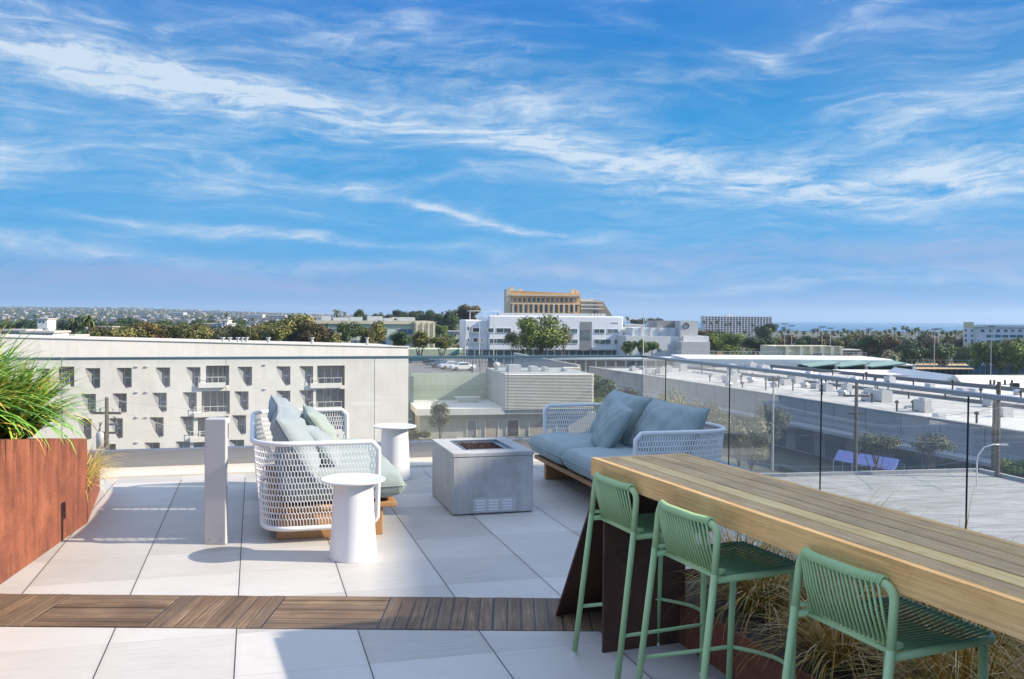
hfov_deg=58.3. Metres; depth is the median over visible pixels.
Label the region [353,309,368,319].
tree
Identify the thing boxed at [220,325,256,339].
tree
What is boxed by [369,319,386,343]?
tree
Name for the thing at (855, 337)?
tree
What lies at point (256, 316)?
slab block
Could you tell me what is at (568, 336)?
tree
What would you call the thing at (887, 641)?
bar stool
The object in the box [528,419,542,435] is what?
roller door
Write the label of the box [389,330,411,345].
tree
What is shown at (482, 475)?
fire pit table
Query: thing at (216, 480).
bollard light
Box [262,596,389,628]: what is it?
wooden deck tile
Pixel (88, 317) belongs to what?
palm tree
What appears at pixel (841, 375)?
roof duct
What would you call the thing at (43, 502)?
corten planter
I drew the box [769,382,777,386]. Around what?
roof ventilator
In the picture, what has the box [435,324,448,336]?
tree
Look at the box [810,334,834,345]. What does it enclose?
tree
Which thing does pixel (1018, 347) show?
tree
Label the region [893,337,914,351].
tree
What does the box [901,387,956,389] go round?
roof duct
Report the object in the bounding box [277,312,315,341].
tree
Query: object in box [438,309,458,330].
tree
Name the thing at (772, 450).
street lamp
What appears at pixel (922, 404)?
rooftop unit
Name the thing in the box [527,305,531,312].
window
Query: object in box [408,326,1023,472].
ground
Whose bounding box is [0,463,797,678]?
terrace floor
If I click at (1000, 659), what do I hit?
sedge tuft
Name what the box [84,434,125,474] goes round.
straw grass
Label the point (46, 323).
house
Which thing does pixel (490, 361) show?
metal fence
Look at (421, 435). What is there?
bush
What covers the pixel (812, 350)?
cream panel building
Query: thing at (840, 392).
roof ventilator
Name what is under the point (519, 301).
concrete hotel
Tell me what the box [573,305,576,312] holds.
window
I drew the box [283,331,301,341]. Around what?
tree
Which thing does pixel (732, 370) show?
rooftop unit
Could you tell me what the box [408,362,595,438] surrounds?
loading building
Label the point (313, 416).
throw pillow
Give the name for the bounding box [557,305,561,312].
window
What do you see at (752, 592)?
sedge tuft
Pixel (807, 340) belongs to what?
tree
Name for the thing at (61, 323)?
tree
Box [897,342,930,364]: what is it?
tree
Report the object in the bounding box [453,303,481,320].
tree
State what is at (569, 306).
window
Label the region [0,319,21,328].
tree
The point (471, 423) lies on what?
roller door
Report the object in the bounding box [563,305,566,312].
window
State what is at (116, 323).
tree
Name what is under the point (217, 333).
tree
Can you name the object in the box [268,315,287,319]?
slab block
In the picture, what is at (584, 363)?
covered walkway
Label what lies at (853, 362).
white pavilion
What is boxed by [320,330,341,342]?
tree
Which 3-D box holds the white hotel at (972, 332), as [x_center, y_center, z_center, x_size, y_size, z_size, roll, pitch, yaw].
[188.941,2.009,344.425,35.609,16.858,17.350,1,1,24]
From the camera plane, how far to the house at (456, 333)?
380.82 m
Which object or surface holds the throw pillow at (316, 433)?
on the outdoor sofa at (299, 495)
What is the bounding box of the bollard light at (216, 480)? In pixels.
[205,417,229,543]
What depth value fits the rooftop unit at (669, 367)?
184.08 m
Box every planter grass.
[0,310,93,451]
[0,347,50,422]
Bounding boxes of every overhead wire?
[46,407,246,439]
[67,399,403,419]
[719,403,1018,426]
[721,452,992,466]
[725,431,1023,443]
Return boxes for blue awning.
[833,450,904,471]
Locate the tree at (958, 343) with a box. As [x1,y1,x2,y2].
[946,337,962,348]
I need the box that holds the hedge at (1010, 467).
[1000,458,1023,477]
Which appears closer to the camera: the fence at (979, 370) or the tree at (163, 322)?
the fence at (979, 370)
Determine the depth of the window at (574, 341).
328.29 m
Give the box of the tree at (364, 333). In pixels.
[357,328,375,342]
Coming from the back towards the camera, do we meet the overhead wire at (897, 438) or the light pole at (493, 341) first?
the light pole at (493, 341)
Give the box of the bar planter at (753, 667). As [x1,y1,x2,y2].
[679,564,1023,678]
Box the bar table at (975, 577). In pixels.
[555,453,1023,652]
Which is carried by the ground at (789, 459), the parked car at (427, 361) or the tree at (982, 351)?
the tree at (982, 351)
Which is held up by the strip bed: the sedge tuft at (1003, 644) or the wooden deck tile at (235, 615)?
the wooden deck tile at (235, 615)
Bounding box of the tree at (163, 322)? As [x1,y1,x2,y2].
[149,320,173,328]
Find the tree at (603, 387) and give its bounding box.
[592,374,615,399]
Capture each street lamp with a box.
[768,378,779,470]
[976,444,1007,486]
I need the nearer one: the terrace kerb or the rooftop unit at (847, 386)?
the terrace kerb
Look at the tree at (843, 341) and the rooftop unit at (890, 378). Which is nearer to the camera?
the rooftop unit at (890, 378)
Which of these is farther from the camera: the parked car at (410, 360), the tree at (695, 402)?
the parked car at (410, 360)
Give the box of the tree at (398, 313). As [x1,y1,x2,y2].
[390,309,409,316]
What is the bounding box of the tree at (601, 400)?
[593,397,604,412]
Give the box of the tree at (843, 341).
[829,335,853,348]
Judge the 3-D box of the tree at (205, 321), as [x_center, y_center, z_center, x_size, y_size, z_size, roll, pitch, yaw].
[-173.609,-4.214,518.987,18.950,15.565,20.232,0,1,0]
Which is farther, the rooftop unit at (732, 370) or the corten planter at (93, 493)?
the rooftop unit at (732, 370)
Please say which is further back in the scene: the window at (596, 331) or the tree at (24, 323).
the tree at (24, 323)
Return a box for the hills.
[285,312,669,321]
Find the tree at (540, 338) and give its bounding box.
[512,314,569,354]
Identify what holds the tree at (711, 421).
on the ground at (789, 459)
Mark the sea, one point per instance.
(854, 326)
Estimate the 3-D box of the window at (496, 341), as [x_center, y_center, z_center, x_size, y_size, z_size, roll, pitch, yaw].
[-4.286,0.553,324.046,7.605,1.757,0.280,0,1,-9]
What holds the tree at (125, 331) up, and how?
on the ground at (789, 459)
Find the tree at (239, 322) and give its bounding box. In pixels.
[232,319,246,327]
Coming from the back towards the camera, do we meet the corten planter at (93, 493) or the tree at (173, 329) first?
the tree at (173, 329)
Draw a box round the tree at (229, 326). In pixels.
[214,324,237,331]
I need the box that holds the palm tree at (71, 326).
[65,317,80,333]
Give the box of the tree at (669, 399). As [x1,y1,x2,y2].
[652,393,679,403]
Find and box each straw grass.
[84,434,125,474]
[86,449,125,498]
[87,445,122,485]
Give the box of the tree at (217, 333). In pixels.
[203,323,230,339]
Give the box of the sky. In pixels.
[0,0,1023,322]
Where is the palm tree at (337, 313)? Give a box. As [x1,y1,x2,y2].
[332,309,341,317]
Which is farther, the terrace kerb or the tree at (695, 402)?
the tree at (695, 402)
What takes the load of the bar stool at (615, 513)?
on the terrace floor
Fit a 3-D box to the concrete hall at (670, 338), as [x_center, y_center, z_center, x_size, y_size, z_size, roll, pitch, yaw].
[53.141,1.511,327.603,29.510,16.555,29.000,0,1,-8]
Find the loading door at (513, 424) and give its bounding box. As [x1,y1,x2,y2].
[506,419,519,435]
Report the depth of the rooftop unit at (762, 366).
191.61 m
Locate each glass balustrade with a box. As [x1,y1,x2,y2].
[2,355,642,467]
[642,355,1023,528]
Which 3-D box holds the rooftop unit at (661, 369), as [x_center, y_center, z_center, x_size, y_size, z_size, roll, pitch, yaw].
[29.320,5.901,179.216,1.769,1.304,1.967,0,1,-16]
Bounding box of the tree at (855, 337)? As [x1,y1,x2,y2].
[847,334,865,341]
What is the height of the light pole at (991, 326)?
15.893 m
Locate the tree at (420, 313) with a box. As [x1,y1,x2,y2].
[408,310,425,320]
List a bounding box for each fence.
[458,353,494,372]
[906,360,1023,373]
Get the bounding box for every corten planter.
[0,438,86,583]
[87,471,99,521]
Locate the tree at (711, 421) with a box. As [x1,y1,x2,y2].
[702,415,736,457]
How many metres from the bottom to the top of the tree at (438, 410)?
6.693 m
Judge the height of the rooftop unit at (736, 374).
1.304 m
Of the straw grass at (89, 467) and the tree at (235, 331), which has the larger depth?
the tree at (235, 331)
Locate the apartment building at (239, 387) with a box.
[0,334,408,449]
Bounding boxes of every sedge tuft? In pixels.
[665,527,866,645]
[685,525,803,604]
[722,577,962,678]
[727,479,924,615]
[745,510,939,676]
[803,573,1023,678]
[804,589,1023,678]
[827,488,1023,667]
[924,622,1023,678]
[939,634,1023,678]
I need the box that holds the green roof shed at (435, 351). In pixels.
[408,348,462,358]
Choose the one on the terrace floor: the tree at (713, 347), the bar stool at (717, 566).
the bar stool at (717, 566)
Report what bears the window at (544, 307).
in the concrete hotel at (519, 301)
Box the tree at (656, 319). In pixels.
[646,318,663,324]
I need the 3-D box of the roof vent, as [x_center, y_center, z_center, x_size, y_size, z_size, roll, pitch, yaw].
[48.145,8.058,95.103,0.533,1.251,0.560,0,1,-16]
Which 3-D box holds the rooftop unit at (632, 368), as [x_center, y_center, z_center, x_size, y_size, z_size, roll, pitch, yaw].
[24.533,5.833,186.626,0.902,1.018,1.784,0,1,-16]
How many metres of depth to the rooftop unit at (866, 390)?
131.28 m
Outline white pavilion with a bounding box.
[671,351,915,369]
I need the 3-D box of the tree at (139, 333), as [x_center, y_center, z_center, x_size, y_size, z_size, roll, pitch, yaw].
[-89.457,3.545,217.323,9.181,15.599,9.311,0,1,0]
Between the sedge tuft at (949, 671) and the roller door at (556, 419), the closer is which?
the sedge tuft at (949, 671)
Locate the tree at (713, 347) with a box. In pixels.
[705,330,724,353]
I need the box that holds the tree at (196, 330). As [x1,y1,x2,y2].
[175,322,213,338]
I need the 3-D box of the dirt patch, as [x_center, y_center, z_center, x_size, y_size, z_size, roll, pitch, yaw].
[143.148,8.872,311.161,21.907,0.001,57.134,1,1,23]
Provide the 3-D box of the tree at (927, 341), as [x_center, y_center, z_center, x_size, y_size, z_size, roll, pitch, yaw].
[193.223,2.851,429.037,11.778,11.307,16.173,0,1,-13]
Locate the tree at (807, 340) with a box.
[792,335,814,344]
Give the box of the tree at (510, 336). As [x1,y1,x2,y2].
[501,330,518,363]
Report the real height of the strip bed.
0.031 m
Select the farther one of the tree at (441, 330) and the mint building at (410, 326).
the tree at (441, 330)
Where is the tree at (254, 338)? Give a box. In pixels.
[247,324,260,340]
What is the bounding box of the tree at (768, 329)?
[753,323,776,338]
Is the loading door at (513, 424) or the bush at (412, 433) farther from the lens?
the loading door at (513, 424)
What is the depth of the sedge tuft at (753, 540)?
5.01 m
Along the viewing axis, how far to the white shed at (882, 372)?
192.47 m
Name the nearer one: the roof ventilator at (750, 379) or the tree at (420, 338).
the roof ventilator at (750, 379)
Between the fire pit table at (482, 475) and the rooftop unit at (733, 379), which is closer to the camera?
the fire pit table at (482, 475)
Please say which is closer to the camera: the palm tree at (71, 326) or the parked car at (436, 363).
the parked car at (436, 363)
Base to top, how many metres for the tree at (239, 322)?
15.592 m
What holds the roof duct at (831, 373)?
on the shopping mall
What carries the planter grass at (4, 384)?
in the corten planter at (43, 502)
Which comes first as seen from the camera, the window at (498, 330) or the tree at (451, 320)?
the window at (498, 330)
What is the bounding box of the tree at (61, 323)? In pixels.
[56,316,91,333]
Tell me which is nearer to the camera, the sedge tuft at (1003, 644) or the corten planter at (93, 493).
the sedge tuft at (1003, 644)
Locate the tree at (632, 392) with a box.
[619,386,650,396]
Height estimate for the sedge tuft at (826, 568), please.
0.857 m
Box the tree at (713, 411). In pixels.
[686,399,724,427]
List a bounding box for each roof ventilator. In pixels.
[724,381,732,386]
[746,376,754,382]
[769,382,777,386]
[800,382,808,387]
[836,389,846,395]
[1012,389,1019,394]
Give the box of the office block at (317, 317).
[312,316,321,319]
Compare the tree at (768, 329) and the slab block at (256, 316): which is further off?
the slab block at (256, 316)
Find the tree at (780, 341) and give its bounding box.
[773,334,797,344]
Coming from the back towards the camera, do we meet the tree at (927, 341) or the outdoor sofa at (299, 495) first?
the tree at (927, 341)
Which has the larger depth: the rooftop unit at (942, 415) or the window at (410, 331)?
the window at (410, 331)
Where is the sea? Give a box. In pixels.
[623,320,1023,331]
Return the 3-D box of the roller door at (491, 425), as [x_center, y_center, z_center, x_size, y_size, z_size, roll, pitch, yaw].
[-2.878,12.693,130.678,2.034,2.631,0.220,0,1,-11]
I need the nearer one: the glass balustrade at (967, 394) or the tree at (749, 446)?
the glass balustrade at (967, 394)
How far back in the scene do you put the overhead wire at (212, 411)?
76.58 m
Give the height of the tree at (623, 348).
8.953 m
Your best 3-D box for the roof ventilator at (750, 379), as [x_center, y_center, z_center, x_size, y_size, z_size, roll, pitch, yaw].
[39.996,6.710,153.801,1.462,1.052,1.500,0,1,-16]
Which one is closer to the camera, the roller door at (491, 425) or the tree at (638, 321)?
the roller door at (491, 425)
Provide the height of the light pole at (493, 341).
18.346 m
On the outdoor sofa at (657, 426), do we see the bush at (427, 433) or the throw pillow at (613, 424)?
the throw pillow at (613, 424)
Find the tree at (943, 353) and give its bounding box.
[927,342,956,364]
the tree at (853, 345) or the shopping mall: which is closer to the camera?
the shopping mall
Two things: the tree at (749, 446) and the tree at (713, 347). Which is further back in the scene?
the tree at (713, 347)
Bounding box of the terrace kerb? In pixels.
[100,453,542,478]
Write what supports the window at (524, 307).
in the concrete hotel at (519, 301)
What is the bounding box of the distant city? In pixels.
[0,306,458,329]
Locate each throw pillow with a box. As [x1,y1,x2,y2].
[303,404,338,448]
[305,425,340,466]
[591,398,634,447]
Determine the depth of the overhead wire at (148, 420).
76.34 m
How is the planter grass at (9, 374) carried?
in the corten planter at (43, 502)
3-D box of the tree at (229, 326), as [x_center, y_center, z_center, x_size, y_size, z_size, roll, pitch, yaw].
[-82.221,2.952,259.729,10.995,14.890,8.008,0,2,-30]
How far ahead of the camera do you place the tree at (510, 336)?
260.42 m
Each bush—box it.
[408,430,420,440]
[412,432,425,440]
[421,430,430,438]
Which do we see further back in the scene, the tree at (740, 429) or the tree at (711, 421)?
the tree at (711, 421)
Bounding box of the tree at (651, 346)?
[645,340,659,355]
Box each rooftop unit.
[629,366,635,370]
[645,369,651,374]
[656,366,667,372]
[663,365,672,371]
[678,364,686,371]
[722,375,736,382]
[727,368,736,374]
[728,371,740,378]
[745,362,756,366]
[756,364,769,368]
[781,379,791,384]
[789,375,803,383]
[810,382,822,388]
[819,382,832,391]
[841,382,852,391]
[860,394,874,400]
[863,387,878,393]
[872,388,892,401]
[884,375,895,382]
[913,397,931,412]
[925,383,934,386]
[932,413,945,418]
[956,387,968,390]
[969,388,979,392]
[982,399,992,406]
[1001,407,1013,416]
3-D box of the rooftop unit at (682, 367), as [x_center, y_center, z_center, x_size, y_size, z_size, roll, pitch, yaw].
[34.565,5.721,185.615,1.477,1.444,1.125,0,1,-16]
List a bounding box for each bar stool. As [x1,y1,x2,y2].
[571,471,711,678]
[635,499,795,678]
[782,546,995,678]
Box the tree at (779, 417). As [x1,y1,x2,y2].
[750,400,794,464]
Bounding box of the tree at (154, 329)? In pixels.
[131,320,174,337]
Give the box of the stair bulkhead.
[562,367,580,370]
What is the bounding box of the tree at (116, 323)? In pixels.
[93,320,123,327]
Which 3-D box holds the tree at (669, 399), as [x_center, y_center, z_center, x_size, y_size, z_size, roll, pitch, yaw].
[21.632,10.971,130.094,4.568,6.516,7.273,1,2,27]
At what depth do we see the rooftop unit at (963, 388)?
129.81 m
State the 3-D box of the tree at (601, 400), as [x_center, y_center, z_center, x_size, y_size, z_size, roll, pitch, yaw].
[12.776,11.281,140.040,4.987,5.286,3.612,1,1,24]
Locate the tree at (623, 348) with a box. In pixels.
[620,345,630,354]
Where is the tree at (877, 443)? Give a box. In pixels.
[850,431,903,470]
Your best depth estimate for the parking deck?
167.17 m
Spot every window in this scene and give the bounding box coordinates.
[397,329,412,334]
[487,328,492,332]
[489,339,510,343]
[496,328,510,332]
[512,305,516,312]
[517,305,521,312]
[522,305,526,312]
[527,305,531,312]
[532,305,536,312]
[537,305,541,312]
[542,305,546,312]
[547,305,551,312]
[552,305,556,312]
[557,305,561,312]
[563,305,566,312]
[567,339,577,343]
[568,305,571,312]
[569,329,577,332]
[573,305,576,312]
[594,329,604,333]
[594,339,610,343]
[607,329,618,333]
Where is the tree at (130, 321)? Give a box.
[116,317,143,325]
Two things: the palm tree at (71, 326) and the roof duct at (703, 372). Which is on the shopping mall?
the roof duct at (703, 372)
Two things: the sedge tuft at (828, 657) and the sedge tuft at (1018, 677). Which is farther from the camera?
the sedge tuft at (828, 657)
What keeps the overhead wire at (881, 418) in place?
attached to the utility pole at (855, 447)
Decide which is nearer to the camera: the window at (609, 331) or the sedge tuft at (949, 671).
the sedge tuft at (949, 671)
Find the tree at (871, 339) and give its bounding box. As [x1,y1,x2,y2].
[857,335,883,356]
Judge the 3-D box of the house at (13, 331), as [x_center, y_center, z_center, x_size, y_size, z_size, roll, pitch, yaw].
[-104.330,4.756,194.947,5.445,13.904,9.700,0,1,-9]
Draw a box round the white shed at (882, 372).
[832,369,908,376]
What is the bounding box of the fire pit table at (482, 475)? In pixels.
[432,437,533,514]
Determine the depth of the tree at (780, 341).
417.49 m
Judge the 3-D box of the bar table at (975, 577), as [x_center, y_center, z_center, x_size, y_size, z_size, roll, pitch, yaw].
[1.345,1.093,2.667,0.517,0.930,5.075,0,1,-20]
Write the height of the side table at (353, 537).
0.530 m
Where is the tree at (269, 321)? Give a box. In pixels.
[260,320,279,325]
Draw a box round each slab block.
[169,312,186,316]
[247,314,264,319]
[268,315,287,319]
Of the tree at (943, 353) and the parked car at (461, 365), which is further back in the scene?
the tree at (943, 353)
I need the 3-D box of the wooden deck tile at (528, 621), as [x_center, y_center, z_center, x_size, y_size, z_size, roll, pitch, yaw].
[0.196,1.502,4.999,0.583,0.025,0.545,0,1,0]
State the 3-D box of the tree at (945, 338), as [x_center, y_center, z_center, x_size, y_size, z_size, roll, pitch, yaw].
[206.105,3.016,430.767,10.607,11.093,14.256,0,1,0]
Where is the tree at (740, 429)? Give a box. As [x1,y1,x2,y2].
[709,412,773,466]
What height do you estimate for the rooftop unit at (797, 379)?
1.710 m
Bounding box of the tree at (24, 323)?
[18,319,36,328]
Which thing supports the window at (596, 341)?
in the office building at (595, 334)
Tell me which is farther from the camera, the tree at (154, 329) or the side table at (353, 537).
the tree at (154, 329)
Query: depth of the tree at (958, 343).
419.76 m
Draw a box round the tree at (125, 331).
[90,324,137,336]
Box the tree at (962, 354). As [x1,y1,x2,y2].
[953,346,972,362]
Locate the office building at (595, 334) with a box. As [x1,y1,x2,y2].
[459,310,622,364]
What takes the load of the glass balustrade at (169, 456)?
on the terrace kerb
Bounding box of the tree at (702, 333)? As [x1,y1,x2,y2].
[698,330,714,335]
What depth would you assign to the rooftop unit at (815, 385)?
141.57 m
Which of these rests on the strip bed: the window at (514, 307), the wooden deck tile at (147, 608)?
the wooden deck tile at (147, 608)
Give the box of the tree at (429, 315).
[421,310,436,321]
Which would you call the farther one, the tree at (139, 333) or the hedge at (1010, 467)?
the tree at (139, 333)
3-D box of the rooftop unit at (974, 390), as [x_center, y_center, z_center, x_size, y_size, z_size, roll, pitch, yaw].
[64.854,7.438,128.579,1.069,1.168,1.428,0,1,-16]
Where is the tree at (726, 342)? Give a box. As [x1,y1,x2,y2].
[709,332,744,354]
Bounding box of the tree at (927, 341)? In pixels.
[910,333,939,347]
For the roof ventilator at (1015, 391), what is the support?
on the shopping mall
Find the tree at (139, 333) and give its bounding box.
[115,322,149,337]
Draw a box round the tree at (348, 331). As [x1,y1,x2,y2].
[335,321,364,342]
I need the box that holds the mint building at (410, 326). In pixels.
[313,316,434,347]
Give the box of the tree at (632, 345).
[623,340,637,354]
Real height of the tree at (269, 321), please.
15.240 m
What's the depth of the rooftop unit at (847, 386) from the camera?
136.35 m
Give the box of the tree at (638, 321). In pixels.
[630,319,645,323]
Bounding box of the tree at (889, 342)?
[858,333,903,357]
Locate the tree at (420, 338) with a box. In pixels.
[411,330,435,355]
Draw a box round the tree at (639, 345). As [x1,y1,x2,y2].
[636,339,647,354]
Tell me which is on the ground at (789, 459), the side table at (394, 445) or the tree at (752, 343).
the tree at (752, 343)
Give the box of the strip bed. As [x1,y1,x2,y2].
[0,594,601,631]
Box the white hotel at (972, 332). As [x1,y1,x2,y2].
[963,322,1023,365]
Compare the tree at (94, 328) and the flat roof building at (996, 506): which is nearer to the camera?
the flat roof building at (996, 506)
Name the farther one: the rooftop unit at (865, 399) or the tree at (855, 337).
the tree at (855, 337)
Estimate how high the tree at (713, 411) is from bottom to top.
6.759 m
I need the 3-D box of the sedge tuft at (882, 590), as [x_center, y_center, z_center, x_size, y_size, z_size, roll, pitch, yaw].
[1.649,1.146,4.256,1.253,0.827,1.246,0,1,0]
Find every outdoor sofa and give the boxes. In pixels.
[250,395,406,539]
[527,389,725,486]
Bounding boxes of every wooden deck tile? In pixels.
[0,594,71,626]
[24,594,180,626]
[145,595,284,627]
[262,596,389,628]
[378,597,492,629]
[493,597,601,630]
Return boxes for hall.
[615,320,709,356]
[623,324,642,326]
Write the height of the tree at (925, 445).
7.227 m
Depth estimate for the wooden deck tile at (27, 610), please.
5.04 m
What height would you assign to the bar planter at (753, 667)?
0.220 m
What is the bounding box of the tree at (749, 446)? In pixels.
[739,432,771,470]
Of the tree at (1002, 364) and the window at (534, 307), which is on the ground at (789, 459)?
the tree at (1002, 364)
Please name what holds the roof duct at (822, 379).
on the shopping mall
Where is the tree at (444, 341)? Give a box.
[431,335,450,355]
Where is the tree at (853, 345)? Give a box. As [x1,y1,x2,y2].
[844,341,860,348]
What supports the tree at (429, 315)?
on the ground at (789, 459)
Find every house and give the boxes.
[0,329,41,333]
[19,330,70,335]
[36,318,56,329]
[69,334,89,335]
[203,323,235,327]
[221,320,232,327]
[446,331,458,347]
[843,349,861,355]
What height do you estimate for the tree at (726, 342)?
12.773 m
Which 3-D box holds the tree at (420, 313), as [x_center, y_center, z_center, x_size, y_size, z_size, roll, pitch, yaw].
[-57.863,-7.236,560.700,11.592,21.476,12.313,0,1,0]
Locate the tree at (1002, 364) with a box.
[985,337,1018,373]
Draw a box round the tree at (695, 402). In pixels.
[680,398,700,406]
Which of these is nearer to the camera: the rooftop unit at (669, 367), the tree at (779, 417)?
the tree at (779, 417)
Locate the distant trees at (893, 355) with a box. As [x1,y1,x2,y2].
[0,306,993,365]
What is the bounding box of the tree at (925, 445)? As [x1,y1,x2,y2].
[909,431,959,468]
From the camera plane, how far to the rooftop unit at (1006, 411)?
101.61 m
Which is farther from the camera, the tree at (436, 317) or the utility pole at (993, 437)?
the tree at (436, 317)
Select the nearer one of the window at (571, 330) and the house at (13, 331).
the house at (13, 331)
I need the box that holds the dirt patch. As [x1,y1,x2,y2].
[915,363,972,368]
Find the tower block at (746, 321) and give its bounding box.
[701,314,771,332]
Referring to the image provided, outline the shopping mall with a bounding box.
[588,364,1023,470]
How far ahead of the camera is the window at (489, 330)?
323.36 m
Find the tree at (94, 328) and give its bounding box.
[86,325,104,334]
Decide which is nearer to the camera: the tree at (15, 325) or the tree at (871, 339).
the tree at (871, 339)
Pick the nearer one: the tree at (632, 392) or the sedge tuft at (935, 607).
the sedge tuft at (935, 607)
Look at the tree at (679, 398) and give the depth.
132.77 m
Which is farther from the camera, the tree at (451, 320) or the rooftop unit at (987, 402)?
the tree at (451, 320)
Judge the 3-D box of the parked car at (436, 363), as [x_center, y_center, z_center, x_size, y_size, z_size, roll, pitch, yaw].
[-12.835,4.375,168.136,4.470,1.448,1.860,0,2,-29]
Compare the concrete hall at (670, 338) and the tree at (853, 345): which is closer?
the concrete hall at (670, 338)
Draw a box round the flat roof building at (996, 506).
[760,468,1023,543]
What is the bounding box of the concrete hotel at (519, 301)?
[504,287,611,315]
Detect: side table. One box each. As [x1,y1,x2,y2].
[321,473,384,562]
[373,423,415,480]
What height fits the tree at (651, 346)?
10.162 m
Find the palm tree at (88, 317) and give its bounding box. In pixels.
[79,314,98,333]
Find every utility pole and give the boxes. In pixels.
[92,397,121,449]
[843,383,869,470]
[991,400,995,470]
[994,382,1000,476]
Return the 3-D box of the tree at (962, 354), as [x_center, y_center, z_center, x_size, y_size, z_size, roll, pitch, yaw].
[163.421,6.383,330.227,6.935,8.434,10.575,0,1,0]
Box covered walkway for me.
[549,357,670,372]
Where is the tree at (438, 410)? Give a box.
[427,400,451,438]
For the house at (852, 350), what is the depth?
360.98 m
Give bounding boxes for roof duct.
[692,371,713,374]
[806,377,840,382]
[819,372,841,373]
[830,375,852,376]
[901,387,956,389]
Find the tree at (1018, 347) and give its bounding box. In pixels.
[1003,336,1023,373]
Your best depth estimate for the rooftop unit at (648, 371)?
172.77 m
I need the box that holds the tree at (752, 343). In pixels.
[738,335,778,354]
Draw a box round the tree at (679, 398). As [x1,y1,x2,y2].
[657,387,688,404]
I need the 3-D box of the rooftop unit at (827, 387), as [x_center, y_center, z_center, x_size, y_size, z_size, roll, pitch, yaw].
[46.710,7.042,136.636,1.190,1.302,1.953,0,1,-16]
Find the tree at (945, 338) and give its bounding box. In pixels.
[939,334,956,343]
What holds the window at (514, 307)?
in the concrete hotel at (519, 301)
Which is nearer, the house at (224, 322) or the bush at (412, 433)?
the bush at (412, 433)
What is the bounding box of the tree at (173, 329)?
[159,323,189,338]
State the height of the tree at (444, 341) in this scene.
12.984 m
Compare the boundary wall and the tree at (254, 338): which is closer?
the boundary wall
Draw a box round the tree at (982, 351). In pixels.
[968,340,1007,373]
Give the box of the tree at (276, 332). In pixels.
[255,321,291,340]
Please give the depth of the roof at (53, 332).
170.74 m
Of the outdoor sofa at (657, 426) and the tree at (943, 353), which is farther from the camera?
the tree at (943, 353)
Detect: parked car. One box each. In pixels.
[408,355,426,362]
[422,359,438,364]
[429,359,447,367]
[437,361,456,368]
[449,362,475,370]
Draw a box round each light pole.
[479,319,479,358]
[493,325,493,359]
[643,312,643,369]
[931,328,937,358]
[988,325,995,374]
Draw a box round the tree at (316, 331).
[296,319,333,341]
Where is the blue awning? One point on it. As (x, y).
(844, 456)
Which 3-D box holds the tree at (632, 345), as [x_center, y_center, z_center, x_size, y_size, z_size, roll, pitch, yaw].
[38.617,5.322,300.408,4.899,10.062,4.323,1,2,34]
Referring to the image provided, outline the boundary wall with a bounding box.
[513,353,580,367]
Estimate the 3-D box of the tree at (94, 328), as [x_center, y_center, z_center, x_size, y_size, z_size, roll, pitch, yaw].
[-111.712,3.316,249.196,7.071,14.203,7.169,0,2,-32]
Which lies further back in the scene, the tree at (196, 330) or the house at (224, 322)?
the house at (224, 322)
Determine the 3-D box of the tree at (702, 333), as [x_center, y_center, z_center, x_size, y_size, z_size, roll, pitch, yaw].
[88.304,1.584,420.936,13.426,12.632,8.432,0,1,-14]
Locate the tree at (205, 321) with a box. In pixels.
[191,319,218,323]
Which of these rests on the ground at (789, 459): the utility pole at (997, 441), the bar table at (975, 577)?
the utility pole at (997, 441)
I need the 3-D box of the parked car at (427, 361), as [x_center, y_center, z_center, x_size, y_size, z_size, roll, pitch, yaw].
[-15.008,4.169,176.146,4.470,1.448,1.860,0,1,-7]
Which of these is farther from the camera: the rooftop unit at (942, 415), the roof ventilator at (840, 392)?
the roof ventilator at (840, 392)
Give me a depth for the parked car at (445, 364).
162.11 m
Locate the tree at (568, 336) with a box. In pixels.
[556,323,573,354]
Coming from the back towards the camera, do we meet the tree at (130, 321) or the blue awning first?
the tree at (130, 321)
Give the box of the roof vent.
[974,412,979,422]
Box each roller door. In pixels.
[467,419,476,435]
[485,419,498,437]
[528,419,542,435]
[556,419,569,431]
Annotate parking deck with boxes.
[408,359,505,373]
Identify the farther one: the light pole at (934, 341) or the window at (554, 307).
the window at (554, 307)
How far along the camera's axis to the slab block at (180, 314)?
1901.22 m
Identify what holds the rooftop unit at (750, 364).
on the shopping mall
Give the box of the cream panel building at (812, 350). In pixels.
[760,345,842,355]
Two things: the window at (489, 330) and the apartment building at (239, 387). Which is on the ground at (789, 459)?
the apartment building at (239, 387)
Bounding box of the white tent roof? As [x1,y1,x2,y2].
[887,367,1023,387]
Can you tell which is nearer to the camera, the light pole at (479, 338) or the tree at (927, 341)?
the light pole at (479, 338)
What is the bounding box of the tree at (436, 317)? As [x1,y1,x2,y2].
[432,314,444,324]
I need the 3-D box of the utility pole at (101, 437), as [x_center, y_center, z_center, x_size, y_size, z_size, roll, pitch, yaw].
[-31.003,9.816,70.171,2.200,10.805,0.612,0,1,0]

